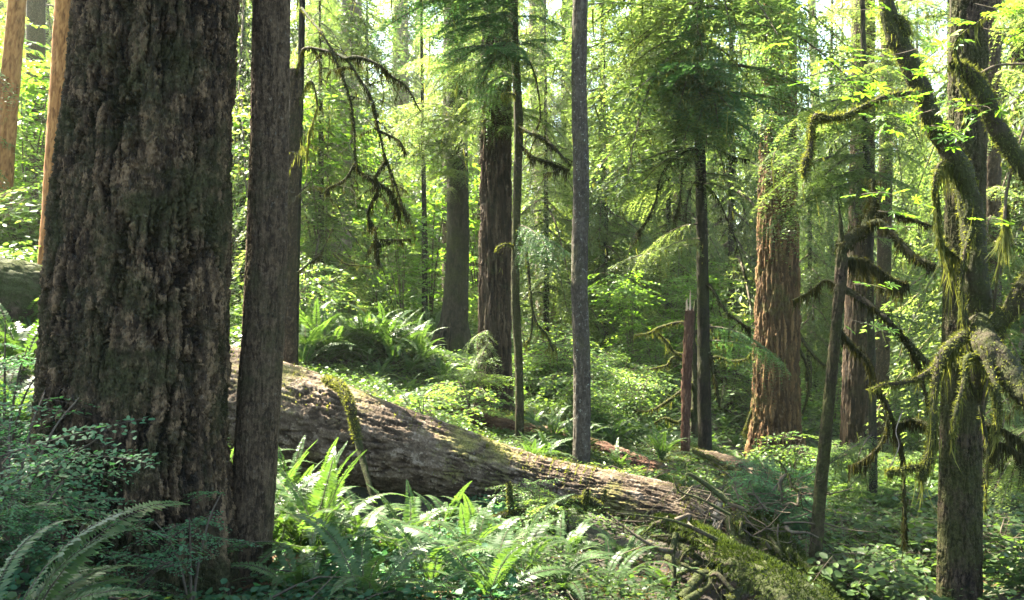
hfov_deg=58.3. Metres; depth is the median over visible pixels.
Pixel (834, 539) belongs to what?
leafy shrub
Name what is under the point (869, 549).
leafy shrub
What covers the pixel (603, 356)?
leafy shrub
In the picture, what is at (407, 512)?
sword fern
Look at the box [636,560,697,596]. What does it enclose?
sword fern
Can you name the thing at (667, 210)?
hemlock
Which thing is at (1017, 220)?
hemlock
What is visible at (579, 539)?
sword fern
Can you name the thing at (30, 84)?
vine maple
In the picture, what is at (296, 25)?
hemlock
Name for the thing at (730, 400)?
leafy shrub
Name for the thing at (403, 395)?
sword fern
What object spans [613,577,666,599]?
sword fern
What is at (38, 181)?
hemlock
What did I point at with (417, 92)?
conifer
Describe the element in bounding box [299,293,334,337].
sword fern
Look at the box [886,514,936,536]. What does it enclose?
leafy shrub
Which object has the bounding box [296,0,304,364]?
sapling conifer
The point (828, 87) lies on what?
conifer
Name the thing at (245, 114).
vine maple
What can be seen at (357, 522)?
sword fern
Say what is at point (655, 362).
leafy shrub
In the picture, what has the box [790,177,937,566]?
leaning snag
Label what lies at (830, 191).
young hemlock
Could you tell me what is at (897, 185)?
conifer
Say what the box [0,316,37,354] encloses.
sword fern
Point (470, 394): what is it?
huckleberry bush
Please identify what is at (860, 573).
leafy shrub
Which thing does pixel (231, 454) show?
sword fern
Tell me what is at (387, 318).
sword fern
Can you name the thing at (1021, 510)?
leafy shrub
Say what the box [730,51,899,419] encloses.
hemlock
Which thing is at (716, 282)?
vine maple
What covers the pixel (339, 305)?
sword fern
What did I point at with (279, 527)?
sword fern
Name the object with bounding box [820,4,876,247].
conifer
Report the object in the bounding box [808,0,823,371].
conifer
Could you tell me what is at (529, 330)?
leafy shrub
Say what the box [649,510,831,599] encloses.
mossy root
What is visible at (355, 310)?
sword fern
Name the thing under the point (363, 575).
sword fern
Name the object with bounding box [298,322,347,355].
sword fern
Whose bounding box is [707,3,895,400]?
hemlock
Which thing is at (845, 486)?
sword fern
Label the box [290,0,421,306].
conifer
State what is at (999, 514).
leafy shrub
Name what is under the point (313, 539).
sword fern
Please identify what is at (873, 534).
leafy shrub
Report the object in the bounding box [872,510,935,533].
leafy shrub
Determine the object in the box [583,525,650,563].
sword fern
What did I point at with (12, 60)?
orange conifer
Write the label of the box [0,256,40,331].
mossy log
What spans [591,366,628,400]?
leafy shrub
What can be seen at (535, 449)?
sword fern
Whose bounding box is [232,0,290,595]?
slender conifer
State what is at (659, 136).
hemlock
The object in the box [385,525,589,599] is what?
sword fern
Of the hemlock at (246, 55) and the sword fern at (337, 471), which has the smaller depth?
the sword fern at (337, 471)
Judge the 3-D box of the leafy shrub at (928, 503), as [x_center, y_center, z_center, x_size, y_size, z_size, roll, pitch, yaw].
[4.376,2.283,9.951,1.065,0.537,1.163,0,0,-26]
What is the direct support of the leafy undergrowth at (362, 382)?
on the forest floor
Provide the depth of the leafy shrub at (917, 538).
7.80 m
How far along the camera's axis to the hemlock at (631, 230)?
22.84 m
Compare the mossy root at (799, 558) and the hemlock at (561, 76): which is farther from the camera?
the hemlock at (561, 76)
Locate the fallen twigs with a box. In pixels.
[6,423,1013,599]
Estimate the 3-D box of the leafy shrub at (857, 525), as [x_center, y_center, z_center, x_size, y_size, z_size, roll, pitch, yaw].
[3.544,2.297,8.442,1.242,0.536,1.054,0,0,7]
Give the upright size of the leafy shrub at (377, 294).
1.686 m
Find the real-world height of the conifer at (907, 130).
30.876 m
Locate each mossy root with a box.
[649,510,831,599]
[744,505,844,599]
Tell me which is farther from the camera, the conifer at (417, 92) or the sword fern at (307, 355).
the conifer at (417, 92)
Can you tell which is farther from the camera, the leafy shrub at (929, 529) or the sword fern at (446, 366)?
the sword fern at (446, 366)
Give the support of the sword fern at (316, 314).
on the forest floor
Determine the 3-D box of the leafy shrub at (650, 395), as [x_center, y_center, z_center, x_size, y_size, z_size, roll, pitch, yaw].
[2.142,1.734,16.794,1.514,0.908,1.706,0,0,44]
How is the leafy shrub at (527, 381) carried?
on the forest floor
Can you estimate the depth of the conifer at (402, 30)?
60.29 m
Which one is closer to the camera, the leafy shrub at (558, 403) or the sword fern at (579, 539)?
the sword fern at (579, 539)
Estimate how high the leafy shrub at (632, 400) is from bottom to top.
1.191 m
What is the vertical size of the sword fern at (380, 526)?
0.658 m
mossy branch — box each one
[483,481,607,521]
[691,447,758,503]
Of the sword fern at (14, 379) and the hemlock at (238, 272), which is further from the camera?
the hemlock at (238, 272)
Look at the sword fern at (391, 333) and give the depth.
13.79 m
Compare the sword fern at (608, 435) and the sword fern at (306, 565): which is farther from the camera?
the sword fern at (608, 435)
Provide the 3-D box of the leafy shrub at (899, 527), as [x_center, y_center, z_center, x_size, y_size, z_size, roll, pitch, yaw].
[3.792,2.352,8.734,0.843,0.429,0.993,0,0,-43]
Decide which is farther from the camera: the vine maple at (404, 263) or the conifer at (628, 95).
the conifer at (628, 95)
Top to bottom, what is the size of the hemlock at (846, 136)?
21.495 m
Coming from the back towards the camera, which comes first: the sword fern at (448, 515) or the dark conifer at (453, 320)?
the dark conifer at (453, 320)
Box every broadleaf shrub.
[803,434,895,482]
[831,471,905,499]
[834,472,918,513]
[851,451,921,479]
[852,489,914,513]
[864,446,906,468]
[879,451,938,481]
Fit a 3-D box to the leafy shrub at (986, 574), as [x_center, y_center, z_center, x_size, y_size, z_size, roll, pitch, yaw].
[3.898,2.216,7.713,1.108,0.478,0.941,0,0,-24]
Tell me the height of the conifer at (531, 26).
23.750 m
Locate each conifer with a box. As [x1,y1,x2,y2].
[0,0,26,223]
[0,0,53,204]
[23,0,240,599]
[25,0,45,198]
[37,0,70,264]
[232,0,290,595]
[249,0,405,259]
[250,0,388,256]
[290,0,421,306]
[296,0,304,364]
[305,0,407,287]
[363,0,469,287]
[364,0,442,277]
[369,0,572,440]
[374,1,480,354]
[380,0,474,299]
[385,0,440,274]
[401,0,555,306]
[409,7,441,199]
[418,0,565,413]
[423,0,624,348]
[434,1,736,313]
[437,11,533,268]
[470,2,549,295]
[512,1,532,294]
[522,0,890,450]
[571,0,590,464]
[599,0,691,377]
[599,0,709,322]
[663,0,946,469]
[707,1,753,305]
[723,31,761,313]
[724,51,813,313]
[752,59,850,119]
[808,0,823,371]
[814,0,948,464]
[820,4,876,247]
[821,22,848,238]
[825,5,933,365]
[874,0,944,357]
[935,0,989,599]
[982,0,1023,507]
[1011,0,1023,461]
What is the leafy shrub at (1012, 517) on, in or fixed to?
on the forest floor
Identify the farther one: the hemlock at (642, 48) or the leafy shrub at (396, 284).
the hemlock at (642, 48)
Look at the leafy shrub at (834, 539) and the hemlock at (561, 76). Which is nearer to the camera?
the leafy shrub at (834, 539)
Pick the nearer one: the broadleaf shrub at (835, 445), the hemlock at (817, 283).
the broadleaf shrub at (835, 445)
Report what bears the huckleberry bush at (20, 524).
on the forest floor
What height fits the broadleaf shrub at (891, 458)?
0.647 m
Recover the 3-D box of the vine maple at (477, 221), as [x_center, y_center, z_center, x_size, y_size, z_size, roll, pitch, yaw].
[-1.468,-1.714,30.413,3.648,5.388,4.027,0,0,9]
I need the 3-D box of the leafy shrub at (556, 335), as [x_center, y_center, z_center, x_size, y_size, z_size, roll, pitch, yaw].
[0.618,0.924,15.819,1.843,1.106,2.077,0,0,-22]
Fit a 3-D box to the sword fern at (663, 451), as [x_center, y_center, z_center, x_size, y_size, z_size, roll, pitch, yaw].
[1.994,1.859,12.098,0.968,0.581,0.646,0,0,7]
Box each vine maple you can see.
[0,0,50,198]
[0,43,50,193]
[1,57,50,217]
[229,129,309,295]
[230,79,388,309]
[236,68,370,291]
[250,99,403,273]
[343,197,443,320]
[355,127,480,317]
[406,162,521,318]
[520,232,615,338]
[565,224,642,351]
[588,269,664,370]
[614,225,720,355]
[633,283,718,389]
[649,261,740,375]
[657,275,754,394]
[894,336,940,432]
[907,250,1008,339]
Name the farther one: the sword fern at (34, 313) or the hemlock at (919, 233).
the hemlock at (919, 233)
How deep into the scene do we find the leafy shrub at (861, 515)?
8.99 m
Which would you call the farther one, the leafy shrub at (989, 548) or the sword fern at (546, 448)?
the sword fern at (546, 448)
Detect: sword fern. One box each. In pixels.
[0,303,38,372]
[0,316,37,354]
[0,366,34,424]
[0,380,32,429]
[0,470,131,571]
[0,500,189,599]
[7,298,38,327]
[227,437,316,464]
[227,446,453,581]
[230,542,362,593]
[272,456,375,573]
[272,468,341,564]
[273,435,338,546]
[277,437,387,516]
[289,505,459,599]
[298,318,356,366]
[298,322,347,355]
[299,288,351,326]
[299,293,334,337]
[299,294,341,323]
[299,297,374,354]
[299,308,331,332]
[299,309,373,361]
[299,328,369,358]
[304,490,404,546]
[308,290,350,312]
[315,318,379,343]
[315,330,380,361]
[315,495,454,556]
[321,308,416,350]
[323,513,534,599]
[324,306,385,346]
[329,324,397,362]
[331,321,375,354]
[332,308,428,347]
[332,314,379,349]
[339,306,351,316]
[341,300,421,351]
[341,305,358,321]
[348,305,391,320]
[352,315,400,332]
[357,311,433,364]
[359,307,426,344]
[363,357,398,376]
[364,371,394,384]
[364,479,461,554]
[370,308,413,325]
[379,349,432,372]
[381,382,417,402]
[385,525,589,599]
[387,481,489,537]
[391,312,431,334]
[391,374,428,391]
[392,311,431,336]
[393,387,450,413]
[403,313,445,349]
[405,387,430,400]
[406,334,450,362]
[409,306,438,335]
[409,380,434,394]
[413,309,441,334]
[421,380,445,408]
[425,368,455,385]
[427,354,466,377]
[427,497,518,557]
[435,355,463,369]
[437,513,572,552]
[443,493,518,530]
[463,494,593,580]
[509,431,562,455]
[511,550,626,599]
[516,428,574,458]
[517,497,570,530]
[520,405,572,440]
[523,511,604,567]
[524,407,550,423]
[525,407,571,437]
[538,413,613,450]
[553,418,598,443]
[555,403,614,430]
[555,535,683,598]
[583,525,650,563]
[591,399,624,431]
[593,417,643,444]
[596,437,643,466]
[600,397,637,424]
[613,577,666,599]
[620,401,648,421]
[631,418,695,460]
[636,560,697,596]
[649,406,675,426]
[649,407,678,419]
[658,414,680,433]
[712,434,731,442]
[713,410,741,430]
[724,433,742,445]
[728,451,768,464]
[730,449,810,489]
[737,407,749,428]
[747,447,772,462]
[803,421,819,435]
[833,476,857,496]
[895,475,937,498]
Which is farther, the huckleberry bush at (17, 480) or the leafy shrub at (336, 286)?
the leafy shrub at (336, 286)
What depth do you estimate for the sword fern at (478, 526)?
7.12 m
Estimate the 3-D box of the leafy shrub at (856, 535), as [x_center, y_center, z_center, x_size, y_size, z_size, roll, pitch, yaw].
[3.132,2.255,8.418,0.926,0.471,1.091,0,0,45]
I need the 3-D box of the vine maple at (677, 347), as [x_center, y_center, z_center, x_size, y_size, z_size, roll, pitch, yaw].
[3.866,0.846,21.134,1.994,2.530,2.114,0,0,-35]
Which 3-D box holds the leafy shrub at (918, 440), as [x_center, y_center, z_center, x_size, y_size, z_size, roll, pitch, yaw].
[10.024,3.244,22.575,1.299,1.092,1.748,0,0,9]
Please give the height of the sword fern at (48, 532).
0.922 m
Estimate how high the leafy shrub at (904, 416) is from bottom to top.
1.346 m
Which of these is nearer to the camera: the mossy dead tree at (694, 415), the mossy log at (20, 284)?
the mossy log at (20, 284)
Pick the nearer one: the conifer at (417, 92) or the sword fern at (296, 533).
the sword fern at (296, 533)
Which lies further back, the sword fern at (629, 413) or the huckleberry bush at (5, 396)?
the sword fern at (629, 413)
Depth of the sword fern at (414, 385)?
12.59 m
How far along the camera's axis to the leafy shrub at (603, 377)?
15.26 m
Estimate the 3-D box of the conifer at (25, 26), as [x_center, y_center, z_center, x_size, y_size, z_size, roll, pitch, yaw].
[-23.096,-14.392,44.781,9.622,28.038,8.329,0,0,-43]
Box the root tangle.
[606,446,870,599]
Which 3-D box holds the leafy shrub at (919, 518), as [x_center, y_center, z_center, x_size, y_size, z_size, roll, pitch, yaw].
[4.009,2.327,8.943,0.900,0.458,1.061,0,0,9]
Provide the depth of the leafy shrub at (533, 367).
14.58 m
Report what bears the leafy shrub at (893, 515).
on the forest floor
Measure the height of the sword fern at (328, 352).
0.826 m
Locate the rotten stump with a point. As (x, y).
(686, 373)
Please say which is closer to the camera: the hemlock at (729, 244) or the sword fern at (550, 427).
the sword fern at (550, 427)
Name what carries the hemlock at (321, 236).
on the forest floor
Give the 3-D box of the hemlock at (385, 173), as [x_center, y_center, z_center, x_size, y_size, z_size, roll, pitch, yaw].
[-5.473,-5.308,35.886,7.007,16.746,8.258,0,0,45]
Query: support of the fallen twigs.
on the forest floor
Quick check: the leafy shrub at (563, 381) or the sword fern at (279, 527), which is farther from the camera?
the leafy shrub at (563, 381)
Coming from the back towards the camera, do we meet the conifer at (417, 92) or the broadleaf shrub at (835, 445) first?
the conifer at (417, 92)
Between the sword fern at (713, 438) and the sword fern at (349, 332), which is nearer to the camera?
the sword fern at (349, 332)
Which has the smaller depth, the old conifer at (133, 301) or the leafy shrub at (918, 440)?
the old conifer at (133, 301)
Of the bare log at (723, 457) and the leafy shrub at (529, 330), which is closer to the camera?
the bare log at (723, 457)
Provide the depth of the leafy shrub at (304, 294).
15.24 m
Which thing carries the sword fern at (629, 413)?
on the forest floor
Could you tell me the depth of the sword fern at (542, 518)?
7.80 m
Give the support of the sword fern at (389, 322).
on the forest floor
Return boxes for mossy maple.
[760,0,1023,516]
[942,0,1023,186]
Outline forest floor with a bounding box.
[0,286,1023,599]
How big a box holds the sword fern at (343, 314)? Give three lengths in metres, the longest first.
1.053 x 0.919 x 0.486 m
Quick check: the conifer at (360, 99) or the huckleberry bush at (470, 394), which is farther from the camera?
the conifer at (360, 99)
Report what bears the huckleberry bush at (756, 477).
on the root tangle
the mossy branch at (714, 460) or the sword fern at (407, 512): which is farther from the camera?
the mossy branch at (714, 460)
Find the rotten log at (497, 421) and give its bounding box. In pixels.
[455,408,677,474]
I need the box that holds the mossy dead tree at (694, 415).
[633,300,753,437]
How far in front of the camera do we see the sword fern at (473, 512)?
7.76 m
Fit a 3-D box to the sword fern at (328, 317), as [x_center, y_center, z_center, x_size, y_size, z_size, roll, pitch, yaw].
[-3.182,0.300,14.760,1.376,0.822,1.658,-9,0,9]
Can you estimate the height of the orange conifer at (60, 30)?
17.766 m
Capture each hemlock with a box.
[0,0,54,195]
[0,56,43,216]
[14,75,49,207]
[229,0,419,326]
[230,0,360,300]
[230,40,250,285]
[231,0,386,299]
[323,0,472,308]
[362,5,525,314]
[406,32,534,315]
[468,0,631,372]
[511,0,620,328]
[512,0,696,388]
[520,31,696,388]
[552,0,735,325]
[590,43,752,357]
[610,0,719,336]
[628,144,753,352]
[639,2,824,385]
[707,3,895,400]
[719,0,873,377]
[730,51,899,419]
[737,0,930,405]
[748,147,900,417]
[749,0,941,511]
[799,161,941,437]
[821,2,1011,450]
[856,0,1023,495]
[874,0,945,397]
[874,0,1007,438]
[926,108,1023,430]
[982,0,1023,534]
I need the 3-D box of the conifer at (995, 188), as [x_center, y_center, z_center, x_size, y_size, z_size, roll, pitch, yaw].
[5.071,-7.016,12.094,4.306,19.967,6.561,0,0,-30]
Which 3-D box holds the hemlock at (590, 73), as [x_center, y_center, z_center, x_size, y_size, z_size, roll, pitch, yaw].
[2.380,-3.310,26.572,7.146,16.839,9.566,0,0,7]
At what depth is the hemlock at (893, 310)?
27.66 m
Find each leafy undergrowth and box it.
[0,256,1023,525]
[230,262,1004,444]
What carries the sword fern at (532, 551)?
on the forest floor
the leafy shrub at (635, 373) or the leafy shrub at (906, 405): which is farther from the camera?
the leafy shrub at (906, 405)
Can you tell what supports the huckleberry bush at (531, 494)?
on the forest floor
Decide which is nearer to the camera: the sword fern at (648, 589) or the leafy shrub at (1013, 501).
the sword fern at (648, 589)
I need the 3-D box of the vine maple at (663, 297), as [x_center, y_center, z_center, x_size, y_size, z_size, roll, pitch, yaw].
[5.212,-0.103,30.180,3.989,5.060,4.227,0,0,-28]
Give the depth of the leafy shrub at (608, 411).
13.20 m
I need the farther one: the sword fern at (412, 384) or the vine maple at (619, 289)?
the vine maple at (619, 289)
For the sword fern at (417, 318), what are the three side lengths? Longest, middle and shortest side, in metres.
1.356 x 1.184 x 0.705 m
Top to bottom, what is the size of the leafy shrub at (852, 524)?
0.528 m
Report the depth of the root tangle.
6.96 m
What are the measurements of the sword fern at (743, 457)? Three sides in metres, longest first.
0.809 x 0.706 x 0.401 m
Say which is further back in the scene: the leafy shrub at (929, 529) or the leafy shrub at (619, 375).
the leafy shrub at (619, 375)
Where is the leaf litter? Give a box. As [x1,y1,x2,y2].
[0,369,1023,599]
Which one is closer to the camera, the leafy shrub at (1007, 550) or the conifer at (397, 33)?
the leafy shrub at (1007, 550)
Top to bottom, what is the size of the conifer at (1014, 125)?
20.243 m
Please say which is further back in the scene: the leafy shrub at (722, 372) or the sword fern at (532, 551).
the leafy shrub at (722, 372)
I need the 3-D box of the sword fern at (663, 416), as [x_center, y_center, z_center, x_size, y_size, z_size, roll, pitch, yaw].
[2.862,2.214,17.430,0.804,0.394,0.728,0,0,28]
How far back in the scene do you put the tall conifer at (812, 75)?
29.67 m
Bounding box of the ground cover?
[0,357,1023,599]
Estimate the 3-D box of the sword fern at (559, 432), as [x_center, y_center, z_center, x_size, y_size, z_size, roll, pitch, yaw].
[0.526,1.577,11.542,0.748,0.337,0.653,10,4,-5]
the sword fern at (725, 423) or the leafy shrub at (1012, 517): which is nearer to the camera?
the leafy shrub at (1012, 517)
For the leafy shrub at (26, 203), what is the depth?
17.33 m
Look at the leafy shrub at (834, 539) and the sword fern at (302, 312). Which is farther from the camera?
the sword fern at (302, 312)
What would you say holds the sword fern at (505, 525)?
on the forest floor
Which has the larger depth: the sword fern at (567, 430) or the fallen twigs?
the sword fern at (567, 430)
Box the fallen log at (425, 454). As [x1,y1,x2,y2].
[227,345,746,545]
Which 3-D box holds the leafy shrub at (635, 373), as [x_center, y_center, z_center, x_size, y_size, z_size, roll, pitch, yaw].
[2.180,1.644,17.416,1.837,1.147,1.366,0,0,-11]
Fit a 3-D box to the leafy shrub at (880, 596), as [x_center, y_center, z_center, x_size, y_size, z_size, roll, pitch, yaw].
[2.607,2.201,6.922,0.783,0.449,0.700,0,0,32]
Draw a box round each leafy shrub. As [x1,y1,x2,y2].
[0,166,43,257]
[0,186,41,254]
[0,200,41,260]
[1,217,40,252]
[234,251,365,314]
[300,249,387,311]
[300,267,363,310]
[312,272,372,313]
[338,258,438,317]
[358,262,421,314]
[511,317,566,365]
[511,322,608,372]
[512,331,610,389]
[512,342,617,403]
[512,356,555,397]
[522,327,614,374]
[528,307,594,339]
[528,382,613,417]
[535,358,617,400]
[535,364,619,427]
[561,368,621,392]
[569,388,638,431]
[572,344,630,382]
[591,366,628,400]
[596,333,671,390]
[598,357,677,401]
[604,367,680,432]
[605,372,665,413]
[611,342,691,393]
[611,363,680,412]
[676,353,751,415]
[679,345,752,413]
[691,353,752,412]
[717,369,752,415]
[797,514,895,550]
[797,545,950,599]
[800,502,885,538]
[801,381,841,424]
[808,528,925,576]
[822,554,906,599]
[823,540,935,590]
[823,546,915,580]
[823,550,935,589]
[824,508,890,535]
[824,508,890,543]
[825,545,907,587]
[837,516,936,555]
[838,528,922,551]
[842,496,934,531]
[846,524,937,571]
[848,503,928,523]
[850,529,936,577]
[870,508,918,521]
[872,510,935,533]
[873,529,996,588]
[874,485,937,521]
[883,521,934,534]
[886,513,937,533]
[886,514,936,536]
[888,398,928,452]
[890,389,920,407]
[892,415,938,443]
[896,397,923,410]
[911,504,1023,541]
[915,518,1023,584]
[927,538,1023,580]
[974,530,1023,594]
[983,490,1023,508]
[983,490,1023,522]
[983,495,1023,522]
[983,499,1020,535]
[983,515,1023,561]
[988,488,1023,508]
[1004,472,1023,492]
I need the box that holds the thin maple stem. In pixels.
[981,120,1023,416]
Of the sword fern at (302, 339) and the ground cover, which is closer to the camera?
the ground cover
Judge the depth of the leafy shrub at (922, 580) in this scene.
7.17 m
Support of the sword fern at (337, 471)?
on the forest floor
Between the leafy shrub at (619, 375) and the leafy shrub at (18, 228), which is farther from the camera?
the leafy shrub at (18, 228)
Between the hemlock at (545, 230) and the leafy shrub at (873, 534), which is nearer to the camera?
the leafy shrub at (873, 534)
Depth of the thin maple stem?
5.49 m
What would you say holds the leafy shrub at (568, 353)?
on the forest floor
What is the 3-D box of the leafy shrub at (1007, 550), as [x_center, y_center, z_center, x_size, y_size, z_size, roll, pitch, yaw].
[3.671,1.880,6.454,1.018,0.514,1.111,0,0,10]
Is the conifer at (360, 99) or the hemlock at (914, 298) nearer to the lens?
the hemlock at (914, 298)
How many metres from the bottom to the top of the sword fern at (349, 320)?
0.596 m
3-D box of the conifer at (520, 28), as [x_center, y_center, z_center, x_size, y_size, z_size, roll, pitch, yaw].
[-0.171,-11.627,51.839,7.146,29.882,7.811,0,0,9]
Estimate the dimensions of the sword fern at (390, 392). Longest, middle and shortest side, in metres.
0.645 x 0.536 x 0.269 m
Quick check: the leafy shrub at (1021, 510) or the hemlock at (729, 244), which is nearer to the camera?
the leafy shrub at (1021, 510)
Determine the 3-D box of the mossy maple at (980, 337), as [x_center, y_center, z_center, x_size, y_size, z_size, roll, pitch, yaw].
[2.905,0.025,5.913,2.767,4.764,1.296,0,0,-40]
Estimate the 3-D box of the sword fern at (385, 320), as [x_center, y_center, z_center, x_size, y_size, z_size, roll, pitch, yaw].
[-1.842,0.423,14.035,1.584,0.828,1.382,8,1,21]
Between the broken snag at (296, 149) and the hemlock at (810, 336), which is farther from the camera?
the hemlock at (810, 336)
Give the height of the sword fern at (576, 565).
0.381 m
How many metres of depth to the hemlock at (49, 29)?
35.31 m
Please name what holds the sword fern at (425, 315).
on the forest floor
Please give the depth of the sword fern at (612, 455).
10.88 m
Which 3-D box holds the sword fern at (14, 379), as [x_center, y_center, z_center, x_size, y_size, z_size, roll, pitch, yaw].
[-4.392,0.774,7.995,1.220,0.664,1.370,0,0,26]
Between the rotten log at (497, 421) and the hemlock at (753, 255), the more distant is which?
the hemlock at (753, 255)
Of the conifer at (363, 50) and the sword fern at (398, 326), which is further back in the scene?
the conifer at (363, 50)
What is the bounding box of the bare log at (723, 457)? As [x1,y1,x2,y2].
[676,445,813,501]
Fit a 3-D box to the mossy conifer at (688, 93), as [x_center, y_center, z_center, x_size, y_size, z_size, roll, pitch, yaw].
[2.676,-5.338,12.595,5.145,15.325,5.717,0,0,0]
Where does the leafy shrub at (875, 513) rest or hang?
on the forest floor
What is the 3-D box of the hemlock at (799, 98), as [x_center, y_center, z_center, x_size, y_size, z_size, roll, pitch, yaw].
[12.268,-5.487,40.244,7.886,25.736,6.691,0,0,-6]
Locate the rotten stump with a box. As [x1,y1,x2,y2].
[680,290,694,455]
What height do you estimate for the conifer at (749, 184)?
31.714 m
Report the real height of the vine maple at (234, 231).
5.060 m
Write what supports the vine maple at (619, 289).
on the forest floor
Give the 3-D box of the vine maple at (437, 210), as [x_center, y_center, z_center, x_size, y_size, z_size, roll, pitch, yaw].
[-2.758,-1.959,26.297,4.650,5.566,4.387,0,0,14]
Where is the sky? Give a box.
[248,0,1009,274]
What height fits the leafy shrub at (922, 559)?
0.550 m
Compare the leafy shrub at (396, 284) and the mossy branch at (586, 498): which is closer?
the mossy branch at (586, 498)
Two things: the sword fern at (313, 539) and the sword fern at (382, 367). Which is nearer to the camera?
the sword fern at (313, 539)
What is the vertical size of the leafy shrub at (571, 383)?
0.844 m
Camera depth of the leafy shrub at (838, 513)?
9.08 m
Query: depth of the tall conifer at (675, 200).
26.77 m
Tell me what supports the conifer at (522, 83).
on the forest floor
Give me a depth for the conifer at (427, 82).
44.57 m
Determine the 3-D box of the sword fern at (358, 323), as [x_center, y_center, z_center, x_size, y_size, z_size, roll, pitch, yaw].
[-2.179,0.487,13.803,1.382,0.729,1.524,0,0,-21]
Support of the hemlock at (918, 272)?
on the forest floor
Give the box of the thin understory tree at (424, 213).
[420,0,427,320]
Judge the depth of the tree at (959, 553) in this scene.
6.49 m
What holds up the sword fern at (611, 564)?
on the forest floor
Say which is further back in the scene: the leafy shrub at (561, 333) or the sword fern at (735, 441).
the leafy shrub at (561, 333)
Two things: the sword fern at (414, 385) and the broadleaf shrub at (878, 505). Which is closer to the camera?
the broadleaf shrub at (878, 505)
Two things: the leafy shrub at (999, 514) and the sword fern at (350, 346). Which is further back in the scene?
the sword fern at (350, 346)
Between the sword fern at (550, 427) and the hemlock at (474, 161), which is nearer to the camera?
the sword fern at (550, 427)
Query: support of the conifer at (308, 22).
on the forest floor
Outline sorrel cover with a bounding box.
[0,415,526,599]
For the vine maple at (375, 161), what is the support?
on the forest floor
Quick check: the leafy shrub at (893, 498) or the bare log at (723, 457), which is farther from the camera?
the bare log at (723, 457)
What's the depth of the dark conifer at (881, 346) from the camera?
20.00 m
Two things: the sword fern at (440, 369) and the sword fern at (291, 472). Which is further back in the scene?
the sword fern at (440, 369)
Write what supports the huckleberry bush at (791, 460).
on the forest floor
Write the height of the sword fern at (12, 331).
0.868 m
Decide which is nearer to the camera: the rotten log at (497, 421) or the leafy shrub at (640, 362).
the rotten log at (497, 421)
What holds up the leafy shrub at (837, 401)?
on the forest floor
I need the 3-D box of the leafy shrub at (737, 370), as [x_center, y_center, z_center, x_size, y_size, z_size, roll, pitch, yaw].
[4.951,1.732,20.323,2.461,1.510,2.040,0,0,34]
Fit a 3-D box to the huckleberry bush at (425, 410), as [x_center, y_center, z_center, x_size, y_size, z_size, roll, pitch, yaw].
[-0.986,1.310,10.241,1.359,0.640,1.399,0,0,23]
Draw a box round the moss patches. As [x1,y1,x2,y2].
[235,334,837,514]
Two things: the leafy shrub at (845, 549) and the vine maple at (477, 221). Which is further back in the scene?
the vine maple at (477, 221)
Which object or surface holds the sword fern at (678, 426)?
on the forest floor
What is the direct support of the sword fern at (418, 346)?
on the forest floor
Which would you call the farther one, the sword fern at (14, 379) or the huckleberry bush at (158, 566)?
the sword fern at (14, 379)
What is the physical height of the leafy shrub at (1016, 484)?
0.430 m
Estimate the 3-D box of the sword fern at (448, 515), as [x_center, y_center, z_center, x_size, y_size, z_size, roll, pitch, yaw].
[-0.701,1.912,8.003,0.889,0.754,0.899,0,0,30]
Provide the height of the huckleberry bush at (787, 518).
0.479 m
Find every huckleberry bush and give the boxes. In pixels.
[0,324,35,475]
[0,392,160,546]
[0,451,202,578]
[0,467,139,582]
[46,541,214,596]
[109,491,262,599]
[391,393,485,425]
[408,378,525,424]
[419,357,524,408]
[483,478,593,526]
[522,492,609,534]
[584,450,716,489]
[714,458,829,524]
[740,430,847,481]
[744,486,837,551]
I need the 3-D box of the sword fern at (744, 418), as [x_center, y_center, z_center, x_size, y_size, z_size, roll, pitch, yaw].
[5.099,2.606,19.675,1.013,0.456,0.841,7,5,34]
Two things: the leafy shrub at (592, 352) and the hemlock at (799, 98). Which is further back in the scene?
the hemlock at (799, 98)
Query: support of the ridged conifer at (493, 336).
on the forest floor
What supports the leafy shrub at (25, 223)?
on the forest floor
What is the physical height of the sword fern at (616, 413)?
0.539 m
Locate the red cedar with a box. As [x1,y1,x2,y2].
[727,0,828,468]
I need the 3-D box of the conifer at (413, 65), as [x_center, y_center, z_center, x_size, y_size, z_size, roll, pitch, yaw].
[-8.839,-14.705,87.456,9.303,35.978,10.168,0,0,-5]
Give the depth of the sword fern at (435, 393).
12.27 m
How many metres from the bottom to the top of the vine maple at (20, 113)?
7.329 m
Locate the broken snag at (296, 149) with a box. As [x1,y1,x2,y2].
[283,7,438,364]
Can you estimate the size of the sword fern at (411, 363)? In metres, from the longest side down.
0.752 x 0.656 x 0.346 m
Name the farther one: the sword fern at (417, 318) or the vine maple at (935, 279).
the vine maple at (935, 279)
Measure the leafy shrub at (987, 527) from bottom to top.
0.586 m
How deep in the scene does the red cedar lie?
16.68 m
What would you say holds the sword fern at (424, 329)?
on the forest floor
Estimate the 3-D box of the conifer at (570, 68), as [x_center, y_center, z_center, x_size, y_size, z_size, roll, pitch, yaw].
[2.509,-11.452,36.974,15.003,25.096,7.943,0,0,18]
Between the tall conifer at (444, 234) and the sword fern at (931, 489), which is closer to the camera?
the sword fern at (931, 489)
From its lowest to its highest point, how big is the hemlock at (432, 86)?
18.889 m
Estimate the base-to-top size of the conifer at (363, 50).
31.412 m

